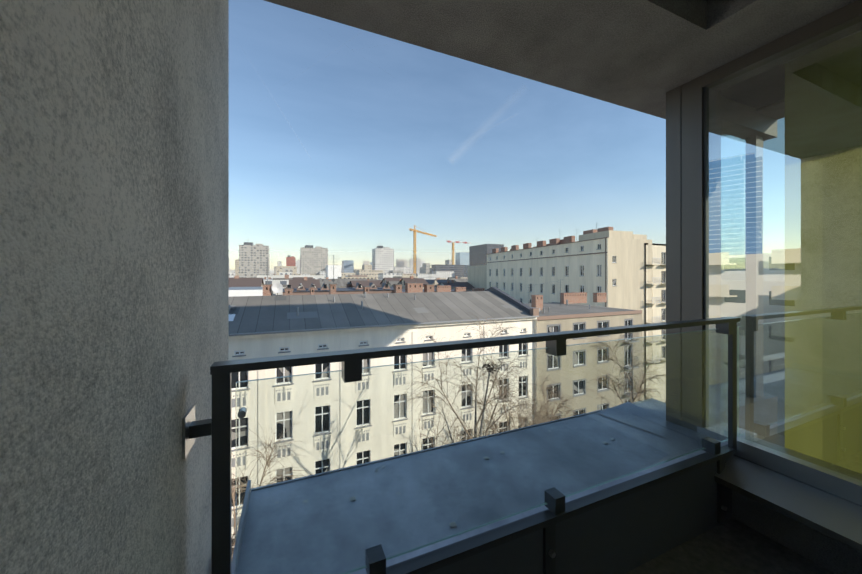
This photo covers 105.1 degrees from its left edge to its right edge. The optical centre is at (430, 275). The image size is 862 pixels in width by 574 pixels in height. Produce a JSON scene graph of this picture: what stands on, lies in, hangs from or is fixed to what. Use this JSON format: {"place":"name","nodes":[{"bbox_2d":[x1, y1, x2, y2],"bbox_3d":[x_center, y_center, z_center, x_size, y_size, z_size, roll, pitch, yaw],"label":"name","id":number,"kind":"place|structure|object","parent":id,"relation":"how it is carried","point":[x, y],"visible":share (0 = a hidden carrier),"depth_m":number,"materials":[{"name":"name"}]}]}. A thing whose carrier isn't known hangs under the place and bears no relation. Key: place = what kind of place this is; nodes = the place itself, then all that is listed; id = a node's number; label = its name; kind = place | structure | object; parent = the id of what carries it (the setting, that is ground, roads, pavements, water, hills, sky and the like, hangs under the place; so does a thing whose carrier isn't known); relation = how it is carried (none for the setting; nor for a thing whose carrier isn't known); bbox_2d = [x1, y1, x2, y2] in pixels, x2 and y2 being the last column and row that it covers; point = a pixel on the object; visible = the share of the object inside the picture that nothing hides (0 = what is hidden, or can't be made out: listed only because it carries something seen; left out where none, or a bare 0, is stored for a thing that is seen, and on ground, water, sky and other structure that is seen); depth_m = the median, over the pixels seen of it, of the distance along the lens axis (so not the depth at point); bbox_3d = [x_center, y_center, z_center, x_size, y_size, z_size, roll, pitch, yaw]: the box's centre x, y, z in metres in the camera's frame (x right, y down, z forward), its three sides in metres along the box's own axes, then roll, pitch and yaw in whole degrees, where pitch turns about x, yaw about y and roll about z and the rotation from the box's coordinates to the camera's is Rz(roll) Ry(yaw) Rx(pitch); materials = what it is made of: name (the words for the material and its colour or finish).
{"place":"outdoors","nodes":[
{"label":"outdoors","id":0,"kind":"place"},
{"bbox_2d":[231,421,307,561],"bbox_3d":[-5.851,14.371,10.993,8.032,18.340,8.409,0,0,-23],"label":"birch tree","id":1,"kind":"object","parent":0,"point":[268,456],"depth_m":11.15,"materials":[{"name":"brown plant"}]},
{"bbox_2d":[229,259,483,296],"bbox_3d":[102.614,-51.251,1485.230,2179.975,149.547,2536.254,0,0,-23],"label":"town","id":2,"kind":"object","parent":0,"point":[302,284],"visible":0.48,"depth_m":110.52,"materials":[{"name":"brick"}]},
{"bbox_2d":[239,242,503,277],"bbox_3d":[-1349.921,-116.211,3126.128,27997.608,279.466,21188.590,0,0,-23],"label":"high-rise buildings","id":3,"kind":"structure","parent":0,"point":[250,264],"depth_m":440.30,"materials":[{"name":"concrete"}]},
{"bbox_2d":[229,168,664,279],"bbox_3d":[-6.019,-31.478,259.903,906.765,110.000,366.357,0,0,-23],"label":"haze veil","id":4,"kind":"object","parent":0,"point":[409,234],"visible":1,"depth_m":259.37,"materials":[{"name":"white"}]},
{"bbox_2d":[229,182,665,273],"bbox_3d":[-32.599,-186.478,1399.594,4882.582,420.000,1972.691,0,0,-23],"label":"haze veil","id":5,"kind":"object","parent":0,"point":[353,239],"depth_m":1398.43,"materials":[{"name":"white"}]},
{"bbox_2d":[229,0,665,269],"label":"sky","id":6,"kind":"structure","parent":0,"point":[374,104],"materials":[{"name":"blue"}]},
{"bbox_2d":[390,312,552,450],"bbox_3d":[2.631,12.985,18.568,12.405,21.086,11.486,0,0,-23],"label":"birch tree","id":7,"kind":"object","parent":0,"point":[464,382],"depth_m":18.76,"materials":[{"name":"brown plant"}]},
{"bbox_2d":[451,87,524,164],"bbox_3d":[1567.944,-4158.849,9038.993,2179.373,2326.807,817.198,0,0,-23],"label":"contrail","id":8,"kind":"object","parent":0,"point":[480,132],"visible":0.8,"depth_m":9030.84,"materials":[{"name":"white"}]},
{"bbox_2d":[461,371,563,433],"bbox_3d":[5.956,14.984,22.536,8.770,17.096,8.386,0,0,18],"label":"birch tree","id":9,"kind":"object","parent":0,"point":[516,413],"depth_m":23.08,"materials":[{"name":"brown plant"}]},
{"bbox_2d":[496,367,580,430],"bbox_3d":[8.889,15.618,26.285,8.472,15.815,7.180,0,0,-23],"label":"birch tree","id":10,"kind":"object","parent":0,"point":[551,396],"depth_m":26.73,"materials":[{"name":"brown plant"}]},
{"bbox_2d":[525,281,641,421],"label":"block","id":11,"kind":"structure","parent":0,"point":[566,313],"depth_m":33.45,"materials":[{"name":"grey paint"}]},
{"bbox_2d":[566,325,665,415],"bbox_3d":[13.900,13.502,22.455,11.246,20.054,9.793,0,0,-23],"label":"birch tree","id":12,"kind":"object","parent":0,"point":[640,393],"depth_m":22.40,"materials":[{"name":"brown plant"}]},
{"label":"ground","id":13,"kind":"structure","parent":0,"visible":0},
{"bbox_2d":[229,287,538,556],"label":"tenement","id":14,"kind":"structure","parent":13,"relation":"on","point":[269,326],"depth_m":24.45,"materials":[{"name":"white paint"}]},
{"bbox_2d":[262,255,434,295],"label":"chimneys","id":15,"kind":"object","parent":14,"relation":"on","point":[277,288],"visible":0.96,"depth_m":30.98,"materials":[{"name":"brick"}]},
{"bbox_2d":[0,0,861,573],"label":"balcony","id":16,"kind":"structure","parent":13,"relation":"on","point":[114,230],"depth_m":0.58,"materials":[{"name":"paint"}]},
{"bbox_2d":[182,317,739,573],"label":"balcony railing","id":17,"kind":"object","parent":16,"relation":"attached to","point":[217,426],"visible":0.85,"depth_m":1.09,"materials":[{"name":"grey metal"}]},
{"bbox_2d":[236,329,727,573],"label":"glass railing","id":18,"kind":"object","parent":17,"relation":"attached to","point":[501,498],"visible":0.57,"depth_m":1.17,"materials":[{"name":"green"}]},
{"bbox_2d":[231,398,731,573],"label":"parapet ledge","id":19,"kind":"object","parent":16,"relation":"attached to","point":[626,534],"depth_m":1.44,"materials":[{"name":"grey"}]},
{"bbox_2d":[666,0,861,551],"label":"window frame","id":20,"kind":"object","parent":16,"relation":"attached to","point":[835,518],"visible":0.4,"depth_m":1.94,"materials":[{"name":"grey metal"}]},
{"bbox_2d":[707,18,861,483],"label":"window glass pane","id":21,"kind":"object","parent":20,"relation":"in","point":[784,207],"visible":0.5,"depth_m":1.61,"materials":[{"name":"clear glass"}]},
{"bbox_2d":[409,225,470,273],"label":"construction cranes","id":22,"kind":"object","parent":13,"relation":"on","point":[414,242],"depth_m":555.31,"materials":[{"name":"orange"}]},
{"bbox_2d":[468,222,651,399],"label":"apartment building","id":23,"kind":"structure","parent":13,"relation":"on","point":[609,261],"depth_m":59.78,"materials":[{"name":"beige paint"}]},
{"bbox_2d":[644,243,665,401],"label":"balcony block","id":24,"kind":"structure","parent":13,"relation":"on","point":[658,284],"depth_m":56.98,"materials":[{"name":"white paint"}]}
]}

